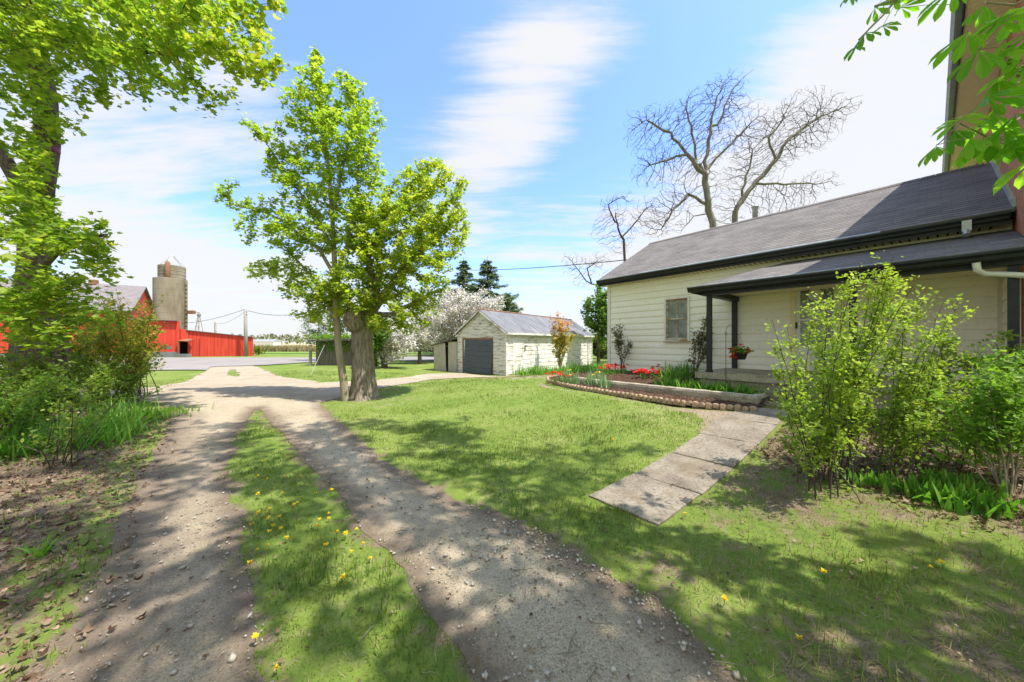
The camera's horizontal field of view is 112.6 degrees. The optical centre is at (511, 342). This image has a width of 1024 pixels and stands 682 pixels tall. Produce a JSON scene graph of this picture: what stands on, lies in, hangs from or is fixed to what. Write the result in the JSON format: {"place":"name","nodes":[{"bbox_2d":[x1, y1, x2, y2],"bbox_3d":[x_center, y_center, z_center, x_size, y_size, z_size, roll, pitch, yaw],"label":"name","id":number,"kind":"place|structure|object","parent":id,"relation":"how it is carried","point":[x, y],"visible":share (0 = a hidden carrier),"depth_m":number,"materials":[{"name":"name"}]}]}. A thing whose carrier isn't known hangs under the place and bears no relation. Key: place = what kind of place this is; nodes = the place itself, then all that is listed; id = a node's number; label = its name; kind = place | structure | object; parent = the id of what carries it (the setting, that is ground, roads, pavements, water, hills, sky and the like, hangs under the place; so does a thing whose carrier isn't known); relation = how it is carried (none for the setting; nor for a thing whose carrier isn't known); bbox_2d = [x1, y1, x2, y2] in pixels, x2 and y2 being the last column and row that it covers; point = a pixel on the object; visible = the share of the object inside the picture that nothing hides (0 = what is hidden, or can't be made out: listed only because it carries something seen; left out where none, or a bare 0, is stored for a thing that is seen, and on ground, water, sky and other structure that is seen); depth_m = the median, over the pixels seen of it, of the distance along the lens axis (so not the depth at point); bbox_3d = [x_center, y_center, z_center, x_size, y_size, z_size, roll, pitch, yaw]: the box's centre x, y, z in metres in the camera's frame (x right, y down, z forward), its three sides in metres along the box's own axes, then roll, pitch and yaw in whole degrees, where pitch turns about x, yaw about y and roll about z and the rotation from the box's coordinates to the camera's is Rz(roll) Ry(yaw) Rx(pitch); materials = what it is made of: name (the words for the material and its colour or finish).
{"place":"outdoors","nodes":[
{"label":"outdoors","id":0,"kind":"place"},
{"bbox_2d":[0,278,151,317],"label":"gable barn","id":1,"kind":"structure","parent":0,"point":[133,294],"depth_m":51.07,"materials":[{"name":"metal"}]},
{"bbox_2d":[37,365,746,681],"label":"driveway","id":2,"kind":"structure","parent":0,"point":[250,389],"depth_m":2.18,"materials":[{"name":"grey gravel"}]},
{"bbox_2d":[7,405,847,506],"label":"grass","id":3,"kind":"structure","parent":0,"point":[424,428],"depth_m":4.58,"materials":[{"name":"green plant"}]},
{"bbox_2d":[0,0,950,342],"label":"sky","id":4,"kind":"structure","parent":0,"point":[533,102],"materials":[{"name":"blue"}]},
{"bbox_2d":[0,343,1023,681],"bbox_3d":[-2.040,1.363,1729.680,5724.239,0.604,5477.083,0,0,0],"label":"ground","id":5,"kind":"structure","parent":0,"point":[328,667],"depth_m":2.54,"materials":[{"name":"green plant"}]},
{"bbox_2d":[12,531,59,574],"bbox_3d":[-3.334,1.451,2.422,0.409,0.190,0.370,0,0,23],"label":"dandelion rosette","id":6,"kind":"object","parent":5,"relation":"on","point":[36,551],"visible":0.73,"depth_m":2.42,"materials":[{"name":"green plant"}]},
{"bbox_2d":[0,371,77,446],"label":"verge shrub","id":7,"kind":"object","parent":5,"relation":"on","point":[22,413],"visible":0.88,"depth_m":4.49,"materials":[{"name":"green plant"}]},
{"bbox_2d":[0,411,87,444],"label":"verge lily clump","id":8,"kind":"object","parent":5,"relation":"on","point":[4,426],"visible":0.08,"depth_m":4.73,"materials":[{"name":"green plant"}]},
{"bbox_2d":[0,420,89,460],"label":"verge lily clump","id":9,"kind":"object","parent":5,"relation":"on","point":[3,453],"visible":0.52,"depth_m":4.31,"materials":[{"name":"green plant"}]},
{"bbox_2d":[0,414,92,462],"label":"verge lily clump","id":10,"kind":"object","parent":5,"relation":"on","point":[15,451],"visible":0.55,"depth_m":4.38,"materials":[{"name":"green plant"}]},
{"bbox_2d":[0,342,96,404],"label":"verge shrub","id":11,"kind":"object","parent":5,"relation":"on","point":[21,362],"visible":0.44,"depth_m":6.62,"materials":[{"name":"green plant"}]},
{"bbox_2d":[0,359,115,426],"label":"verge shrub","id":12,"kind":"object","parent":5,"relation":"on","point":[71,396],"visible":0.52,"depth_m":5.32,"materials":[{"name":"green plant"}]},
{"bbox_2d":[5,411,121,454],"bbox_3d":[-6.346,1.203,4.600,1.882,0.557,1.180,0,0,-35],"label":"verge lily clump","id":13,"kind":"object","parent":5,"relation":"on","point":[91,437],"visible":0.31,"depth_m":4.68,"materials":[{"name":"green plant"}]},
{"bbox_2d":[0,387,136,469],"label":"verge shrub","id":14,"kind":"object","parent":5,"relation":"on","point":[71,426],"visible":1,"depth_m":4.06,"materials":[{"name":"green plant"}]},
{"bbox_2d":[0,403,167,659],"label":"grass","id":15,"kind":"structure","parent":5,"relation":"on","point":[4,517],"depth_m":2.95,"materials":[{"name":"green plant"}]},
{"bbox_2d":[0,402,169,666],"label":"ground cover","id":16,"kind":"object","parent":5,"relation":"on","point":[11,589],"visible":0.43,"depth_m":2.84,"materials":[{"name":"green plant"}]},
{"bbox_2d":[28,409,144,453],"bbox_3d":[-6.157,1.220,4.825,1.495,0.555,1.328,0,0,-35],"label":"verge lily clump","id":17,"kind":"object","parent":5,"relation":"on","point":[128,433],"visible":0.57,"depth_m":4.87,"materials":[{"name":"green plant"}]},
{"bbox_2d":[0,313,191,356],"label":"red barn","id":18,"kind":"structure","parent":5,"relation":"on","point":[170,336],"depth_m":35.10,"materials":[{"name":"red wood"}]},
{"bbox_2d":[66,304,143,388],"bbox_3d":[-12.418,0.115,10.120,5.150,2.545,2.285,0,0,41],"label":"verge shrub","id":19,"kind":"object","parent":5,"relation":"on","point":[79,352],"visible":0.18,"depth_m":9.76,"materials":[{"name":"green plant"}]},
{"bbox_2d":[65,398,151,427],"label":"verge lily clump","id":20,"kind":"object","parent":5,"relation":"on","point":[123,414],"visible":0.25,"depth_m":5.70,"materials":[{"name":"green plant"}]},
{"bbox_2d":[63,356,172,410],"bbox_3d":[-8.493,0.822,6.944,2.862,1.132,1.027,0,0,11],"label":"verge shrub","id":21,"kind":"object","parent":5,"relation":"on","point":[125,380],"visible":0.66,"depth_m":6.92,"materials":[{"name":"green plant"}]},
{"bbox_2d":[61,410,180,441],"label":"verge lily clump","id":22,"kind":"object","parent":5,"relation":"on","point":[110,426],"visible":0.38,"depth_m":5.09,"materials":[{"name":"green plant"}]},
{"bbox_2d":[74,288,167,397],"bbox_3d":[-9.437,0.044,8.396,3.370,2.676,1.750,0,0,36],"label":"verge shrub","id":23,"kind":"object","parent":5,"relation":"on","point":[134,348],"visible":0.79,"depth_m":8.14,"materials":[{"name":"green plant"}]},
{"bbox_2d":[78,399,185,421],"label":"verge lily clump","id":24,"kind":"object","parent":5,"relation":"on","point":[139,408],"visible":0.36,"depth_m":6.12,"materials":[{"name":"green plant"}]},
{"bbox_2d":[73,406,193,437],"bbox_3d":[-6.215,1.201,5.520,1.273,0.559,1.677,0,0,39],"label":"verge lily clump","id":25,"kind":"object","parent":5,"relation":"on","point":[133,421],"visible":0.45,"depth_m":5.45,"materials":[{"name":"green plant"}]},
{"bbox_2d":[85,392,199,420],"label":"verge lily clump","id":26,"kind":"object","parent":5,"relation":"on","point":[137,407],"visible":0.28,"depth_m":6.35,"materials":[{"name":"green plant"}]},
{"bbox_2d":[0,0,289,395],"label":"maple","id":27,"kind":"object","parent":5,"relation":"on","point":[36,299],"visible":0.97,"depth_m":6.57,"materials":[{"name":"green plant"}]},
{"bbox_2d":[152,277,187,338],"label":"silo","id":28,"kind":"object","parent":5,"relation":"on","point":[174,298],"visible":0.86,"depth_m":44.10,"materials":[{"name":"concrete"}]},
{"bbox_2d":[157,255,185,279],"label":"silo","id":29,"kind":"object","parent":5,"relation":"on","point":[166,269],"visible":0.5,"depth_m":49.40,"materials":[{"name":"concrete"}]},
{"bbox_2d":[177,329,252,356],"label":"shed","id":30,"kind":"structure","parent":5,"relation":"on","point":[199,344],"depth_m":37.11,"materials":[{"name":"wood"}]},
{"bbox_2d":[0,356,433,370],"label":"road","id":31,"kind":"structure","parent":5,"relation":"on","point":[173,363],"depth_m":26.30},
{"bbox_2d":[244,309,247,355],"bbox_3d":[-29.150,-1.090,37.400,0.437,5.188,0.357,0,0,0],"label":"utility pole","id":32,"kind":"object","parent":5,"relation":"on","point":[245,335],"visible":0.94,"depth_m":37.28,"materials":[{"name":"white paint"}]},
{"bbox_2d":[253,339,281,345],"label":"greenhouse","id":33,"kind":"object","parent":5,"relation":"on","point":[261,342],"visible":0.64,"depth_m":150.42,"materials":[{"name":"white paint"}]},
{"bbox_2d":[211,45,392,400],"bbox_3d":[-5.537,-2.974,8.794,4.656,9.166,2.452,0,0,0],"label":"slim maple","id":34,"kind":"object","parent":5,"relation":"on","point":[319,116],"visible":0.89,"depth_m":8.66,"materials":[{"name":"green plant"}]},
{"bbox_2d":[297,312,350,345],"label":"apple tree","id":35,"kind":"object","parent":5,"relation":"on","point":[317,331],"visible":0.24,"depth_m":27.86,"materials":[{"name":"white plant"}]},
{"bbox_2d":[305,331,399,365],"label":"plank shed","id":36,"kind":"structure","parent":5,"relation":"on","point":[327,356],"depth_m":22.32,"materials":[{"name":"grey wood"}]},
{"bbox_2d":[110,369,601,393],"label":"grass","id":37,"kind":"structure","parent":5,"relation":"on","point":[430,385],"depth_m":12.72,"materials":[{"name":"green plant"}]},
{"bbox_2d":[373,319,397,362],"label":"leafy tree","id":38,"kind":"object","parent":5,"relation":"on","point":[378,345],"visible":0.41,"depth_m":19.57,"materials":[{"name":"green plant"}]},
{"bbox_2d":[304,156,472,401],"bbox_3d":[-3.166,-1.851,9.367,4.501,6.861,2.823,0,0,-25],"label":"old maple","id":39,"kind":"object","parent":5,"relation":"on","point":[360,320],"visible":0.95,"depth_m":8.96,"materials":[{"name":"green plant"}]},
{"bbox_2d":[105,380,686,427],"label":"grass","id":40,"kind":"structure","parent":5,"relation":"on","point":[481,396],"depth_m":7.24,"materials":[{"name":"green plant"}]},
{"bbox_2d":[373,317,419,367],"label":"apple tree","id":41,"kind":"object","parent":5,"relation":"on","point":[388,351],"visible":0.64,"depth_m":20.31,"materials":[{"name":"white plant"}]},
{"bbox_2d":[232,333,592,344],"bbox_3d":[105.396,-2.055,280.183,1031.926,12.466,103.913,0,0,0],"label":"tree belt","id":42,"kind":"object","parent":5,"relation":"on","point":[297,339],"visible":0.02,"depth_m":253.74,"materials":[{"name":"green plant"}]},
{"bbox_2d":[394,309,449,363],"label":"apple tree","id":43,"kind":"object","parent":5,"relation":"on","point":[421,335],"visible":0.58,"depth_m":24.33,"materials":[{"name":"white plant"}]},
{"bbox_2d":[253,344,605,351],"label":"reeds","id":44,"kind":"object","parent":5,"relation":"on","point":[289,348],"visible":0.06,"depth_m":56.31,"materials":[{"name":"plant"}]},
{"bbox_2d":[415,257,474,354],"bbox_3d":[-5.835,-4.047,40.228,12.586,12.030,12.289,0,0,0],"label":"spruce tree","id":45,"kind":"object","parent":5,"relation":"on","point":[462,278],"visible":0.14,"depth_m":39.49,"materials":[{"name":"green plant"}]},
{"bbox_2d":[411,285,504,346],"bbox_3d":[-3.959,-1.573,27.015,8.067,6.300,4.739,0,0,0],"label":"apple tree","id":46,"kind":"object","parent":5,"relation":"on","point":[453,310],"visible":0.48,"depth_m":26.45,"materials":[{"name":"white plant"}]},
{"bbox_2d":[444,256,524,336],"bbox_3d":[-2.009,-3.649,37.749,14.083,11.939,15.114,0,0,0],"label":"spruce tree","id":47,"kind":"object","parent":5,"relation":"on","point":[488,281],"visible":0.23,"depth_m":37.34,"materials":[{"name":"green plant"}]},
{"bbox_2d":[0,402,1023,681],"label":"leaf litter","id":48,"kind":"object","parent":5,"relation":"on","point":[46,620],"visible":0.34,"depth_m":3.03,"materials":[{"name":"plant"}]},
{"bbox_2d":[430,308,594,375],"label":"garage","id":49,"kind":"structure","parent":5,"relation":"on","point":[493,342],"depth_m":18.68,"materials":[{"name":"brick"}]},
{"bbox_2d":[463,339,492,374],"bbox_3d":[-1.818,0.733,18.103,2.000,1.788,0.040,2,-2,37],"label":"overhead door","id":50,"kind":"structure","parent":49,"relation":"in","point":[470,344],"depth_m":18.05,"materials":[{"name":"grey metal"}]},
{"bbox_2d":[514,339,522,373],"bbox_3d":[0.359,0.717,17.814,0.079,1.785,0.780,0,0,37],"label":"side door","id":51,"kind":"structure","parent":49,"relation":"in","point":[518,343],"depth_m":17.81,"materials":[{"name":"wood"}]},
{"bbox_2d":[548,311,577,370],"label":"sapling","id":52,"kind":"object","parent":5,"relation":"on","point":[560,342],"visible":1,"depth_m":18.54,"materials":[{"name":"orange plant"}]},
{"bbox_2d":[555,357,592,373],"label":"daylily clump","id":53,"kind":"object","parent":5,"relation":"on","point":[577,368],"visible":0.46,"depth_m":11.67,"materials":[{"name":"green plant"}]},
{"bbox_2d":[562,252,607,330],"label":"bare tree","id":54,"kind":"object","parent":5,"relation":"on","point":[590,282],"visible":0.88,"depth_m":23.95,"materials":[{"name":"brown plant"}]},
{"bbox_2d":[580,283,606,364],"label":"leafy tree","id":55,"kind":"object","parent":5,"relation":"on","point":[597,324],"visible":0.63,"depth_m":21.79,"materials":[{"name":"green plant"}]},
{"bbox_2d":[592,333,606,358],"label":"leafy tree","id":56,"kind":"object","parent":5,"relation":"on","point":[603,348],"visible":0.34,"depth_m":31.63,"materials":[{"name":"green plant"}]},
{"bbox_2d":[592,191,662,260],"bbox_3d":[10.148,-5.758,30.046,6.402,14.732,3.408,0,0,0],"label":"bare tree","id":57,"kind":"object","parent":5,"relation":"on","point":[622,238],"visible":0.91,"depth_m":29.94,"materials":[{"name":"grey plant"}]},
{"bbox_2d":[550,370,769,406],"bbox_3d":[3.392,0.999,8.844,3.888,0.236,5.796,0,0,-39],"label":"flower bed","id":58,"kind":"object","parent":5,"relation":"on","point":[692,398],"visible":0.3,"depth_m":8.23,"materials":[{"name":"brown soil"}]},
{"bbox_2d":[579,369,600,384],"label":"daffodil clump","id":59,"kind":"object","parent":58,"relation":"on","point":[589,380],"visible":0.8,"depth_m":8.72,"materials":[{"name":"green plant"}]},
{"bbox_2d":[592,372,615,388],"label":"daffodil clump","id":60,"kind":"object","parent":58,"relation":"on","point":[604,383],"visible":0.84,"depth_m":8.31,"materials":[{"name":"green plant"}]},
{"bbox_2d":[609,323,631,370],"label":"rose bush","id":61,"kind":"object","parent":58,"relation":"on","point":[618,339],"visible":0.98,"depth_m":10.88,"materials":[{"name":"green plant"}]},
{"bbox_2d":[631,368,659,379],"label":"red flower clump","id":62,"kind":"object","parent":58,"relation":"on","point":[642,370],"visible":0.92,"depth_m":9.13,"materials":[{"name":"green plant"}]},
{"bbox_2d":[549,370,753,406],"bbox_3d":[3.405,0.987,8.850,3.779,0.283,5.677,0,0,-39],"label":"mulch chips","id":63,"kind":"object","parent":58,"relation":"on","point":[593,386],"visible":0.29,"depth_m":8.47,"materials":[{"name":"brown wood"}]},
{"bbox_2d":[647,363,700,380],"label":"daylily clump","id":64,"kind":"object","parent":58,"relation":"on","point":[677,374],"visible":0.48,"depth_m":8.66,"materials":[{"name":"green plant"}]},
{"bbox_2d":[665,359,701,375],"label":"daylily clump","id":65,"kind":"object","parent":58,"relation":"on","point":[688,370],"visible":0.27,"depth_m":9.22,"materials":[{"name":"green plant"}]},
{"bbox_2d":[687,319,714,372],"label":"rose bush","id":66,"kind":"object","parent":58,"relation":"on","point":[698,348],"visible":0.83,"depth_m":9.11,"materials":[{"name":"green plant"}]},
{"bbox_2d":[741,384,773,395],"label":"hosta clump","id":67,"kind":"object","parent":58,"relation":"on","point":[748,388],"visible":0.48,"depth_m":6.37,"materials":[{"name":"green plant"}]},
{"bbox_2d":[574,377,767,403],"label":"bed kerb","id":68,"kind":"structure","parent":5,"relation":"on","point":[726,396],"depth_m":6.89,"materials":[{"name":"concrete"}]},
{"bbox_2d":[623,69,773,239],"bbox_3d":[13.012,-8.830,23.974,10.135,20.876,4.533,0,0,0],"label":"bare tree","id":69,"kind":"object","parent":5,"relation":"on","point":[707,202],"visible":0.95,"depth_m":23.91,"materials":[{"name":"grey plant"}]},
{"bbox_2d":[672,433,756,467],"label":"path","id":70,"kind":"structure","parent":5,"relation":"on","point":[720,450],"depth_m":4.29,"materials":[{"name":"concrete"}]},
{"bbox_2d":[698,417,776,445],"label":"path","id":71,"kind":"structure","parent":5,"relation":"on","point":[757,433],"depth_m":4.84,"materials":[{"name":"concrete"}]},
{"bbox_2d":[724,407,787,424],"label":"path","id":72,"kind":"structure","parent":5,"relation":"on","point":[765,415],"depth_m":5.38,"materials":[{"name":"concrete"}]},
{"bbox_2d":[704,85,862,225],"bbox_3d":[20.600,-8.738,26.014,11.668,20.684,4.687,0,0,0],"label":"bare tree","id":73,"kind":"object","parent":5,"relation":"on","point":[744,196],"visible":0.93,"depth_m":25.91,"materials":[{"name":"grey plant"}]},
{"bbox_2d":[596,163,1023,417],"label":"farmhouse","id":74,"kind":"object","parent":5,"relation":"on","point":[947,235],"visible":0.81,"depth_m":7.43,"materials":[{"name":"beige"}]},
{"bbox_2d":[663,296,689,341],"bbox_3d":[4.775,-0.660,9.857,0.185,1.310,0.770,0,0,-39],"label":"window","id":75,"kind":"structure","parent":74,"relation":"in","point":[677,313],"depth_m":9.84,"materials":[{"name":"white paint"}]},
{"bbox_2d":[839,465,883,488],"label":"lily shoots","id":76,"kind":"object","parent":5,"relation":"on","point":[863,478],"visible":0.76,"depth_m":3.20,"materials":[{"name":"green plant"}]},
{"bbox_2d":[758,250,976,503],"bbox_3d":[3.672,0.236,3.566,3.574,2.321,1.310,0,0,-28],"label":"leafy shrub","id":77,"kind":"object","parent":5,"relation":"on","point":[847,378],"visible":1,"depth_m":3.19,"materials":[{"name":"green plant"}]},
{"bbox_2d":[854,469,904,494],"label":"lily shoots","id":78,"kind":"object","parent":5,"relation":"on","point":[886,485],"visible":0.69,"depth_m":3.15,"materials":[{"name":"green plant"}]},
{"bbox_2d":[874,470,903,491],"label":"lily shoots","id":79,"kind":"object","parent":5,"relation":"on","point":[888,478],"visible":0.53,"depth_m":3.11,"materials":[{"name":"green plant"}]},
{"bbox_2d":[882,472,930,503],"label":"lily shoots","id":80,"kind":"object","parent":5,"relation":"on","point":[927,498],"visible":0.59,"depth_m":2.99,"materials":[{"name":"green plant"}]},
{"bbox_2d":[792,409,1023,508],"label":"ground cover","id":81,"kind":"object","parent":5,"relation":"on","point":[977,476],"visible":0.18,"depth_m":3.31,"materials":[{"name":"green plant"}]},
{"bbox_2d":[909,465,943,487],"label":"lily shoots","id":82,"kind":"object","parent":5,"relation":"on","point":[926,476],"visible":0.34,"depth_m":3.10,"materials":[{"name":"green plant"}]},
{"bbox_2d":[906,475,953,501],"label":"lily shoots","id":83,"kind":"object","parent":5,"relation":"on","point":[921,499],"visible":0.43,"depth_m":2.95,"materials":[{"name":"green plant"}]},
{"bbox_2d":[840,0,1023,194],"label":"chestnut tree","id":84,"kind":"object","parent":5,"relation":"on","point":[1010,149],"visible":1,"depth_m":1.93,"materials":[{"name":"green plant"}]},
{"bbox_2d":[903,474,963,506],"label":"lily shoots","id":85,"kind":"object","parent":5,"relation":"on","point":[931,490],"visible":0.51,"depth_m":2.88,"materials":[{"name":"green plant"}]},
{"bbox_2d":[863,350,1009,471],"bbox_3d":[4.495,0.658,3.484,1.652,1.146,0.954,0,0,0],"label":"leafy shrub","id":86,"kind":"object","parent":5,"relation":"on","point":[942,417],"visible":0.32,"depth_m":3.42,"materials":[{"name":"green plant"}]},
{"bbox_2d":[916,467,963,484],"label":"lily shoots","id":87,"kind":"object","parent":5,"relation":"on","point":[960,478],"visible":0.27,"depth_m":3.02,"materials":[{"name":"green plant"}]},
{"bbox_2d":[911,476,969,508],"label":"lily shoots","id":88,"kind":"object","parent":5,"relation":"on","point":[941,502],"visible":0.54,"depth_m":2.80,"materials":[{"name":"green plant"}]},
{"bbox_2d":[862,326,1023,443],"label":"leafy shrub","id":89,"kind":"object","parent":5,"relation":"on","point":[954,355],"visible":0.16,"depth_m":3.85,"materials":[{"name":"green plant"}]},
{"bbox_2d":[921,468,977,493],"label":"lily shoots","id":90,"kind":"object","parent":5,"relation":"on","point":[966,482],"visible":0.35,"depth_m":2.94,"materials":[{"name":"green plant"}]},
{"bbox_2d":[922,484,979,515],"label":"lily shoots","id":91,"kind":"object","parent":5,"relation":"on","point":[974,510],"visible":0.44,"depth_m":2.75,"materials":[{"name":"green plant"}]},
{"bbox_2d":[913,340,1023,496],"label":"spreading shrub","id":92,"kind":"object","parent":5,"relation":"on","point":[999,423],"visible":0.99,"depth_m":2.84,"materials":[{"name":"green plant"}]},
{"bbox_2d":[939,479,1012,518],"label":"lily shoots","id":93,"kind":"object","parent":5,"relation":"on","point":[959,507],"visible":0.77,"depth_m":2.71,"materials":[{"name":"green plant"}]},
{"bbox_2d":[944,468,1007,497],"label":"lily shoots","id":94,"kind":"object","parent":5,"relation":"on","point":[980,486],"visible":0.44,"depth_m":2.85,"materials":[{"name":"green plant"}]},
{"bbox_2d":[944,478,1019,510],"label":"lily shoots","id":95,"kind":"object","parent":5,"relation":"on","point":[976,498],"visible":0.39,"depth_m":2.71,"materials":[{"name":"green plant"}]},
{"bbox_2d":[942,0,1023,346],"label":"brick house","id":96,"kind":"structure","parent":5,"relation":"on","point":[963,99],"depth_m":6.29,"materials":[{"name":"brown brick"}]},
{"bbox_2d":[955,484,1013,520],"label":"lily shoots","id":97,"kind":"object","parent":5,"relation":"on","point":[983,502],"visible":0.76,"depth_m":2.64,"materials":[{"name":"green plant"}]},
{"bbox_2d":[966,485,1023,525],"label":"lily shoots","id":98,"kind":"object","parent":5,"relation":"on","point":[990,503],"visible":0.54,"depth_m":2.67,"materials":[{"name":"green plant"}]},
{"bbox_3d":[4.626,0.349,7.150,0.358,1.461,0.010,0,0,0],"label":"shepherd hook","id":99,"kind":"object","parent":5,"relation":"on","visible":0},
{"bbox_2d":[727,337,753,359],"bbox_3d":[4.776,0.108,7.142,0.511,0.491,0.437,0,0,0],"label":"hanging basket","id":100,"kind":"object","parent":99,"relation":"hanging from","point":[740,355],"visible":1,"depth_m":7.08,"materials":[{"name":"green plant"}]},
{"bbox_2d":[589,473,699,525],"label":"slab","id":101,"kind":"structure","parent":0,"point":[654,501],"depth_m":3.26,"materials":[{"name":"concrete"}]},
{"bbox_2d":[636,452,731,494],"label":"path","id":102,"kind":"structure","parent":0,"point":[684,472],"depth_m":3.77,"materials":[{"name":"concrete"}]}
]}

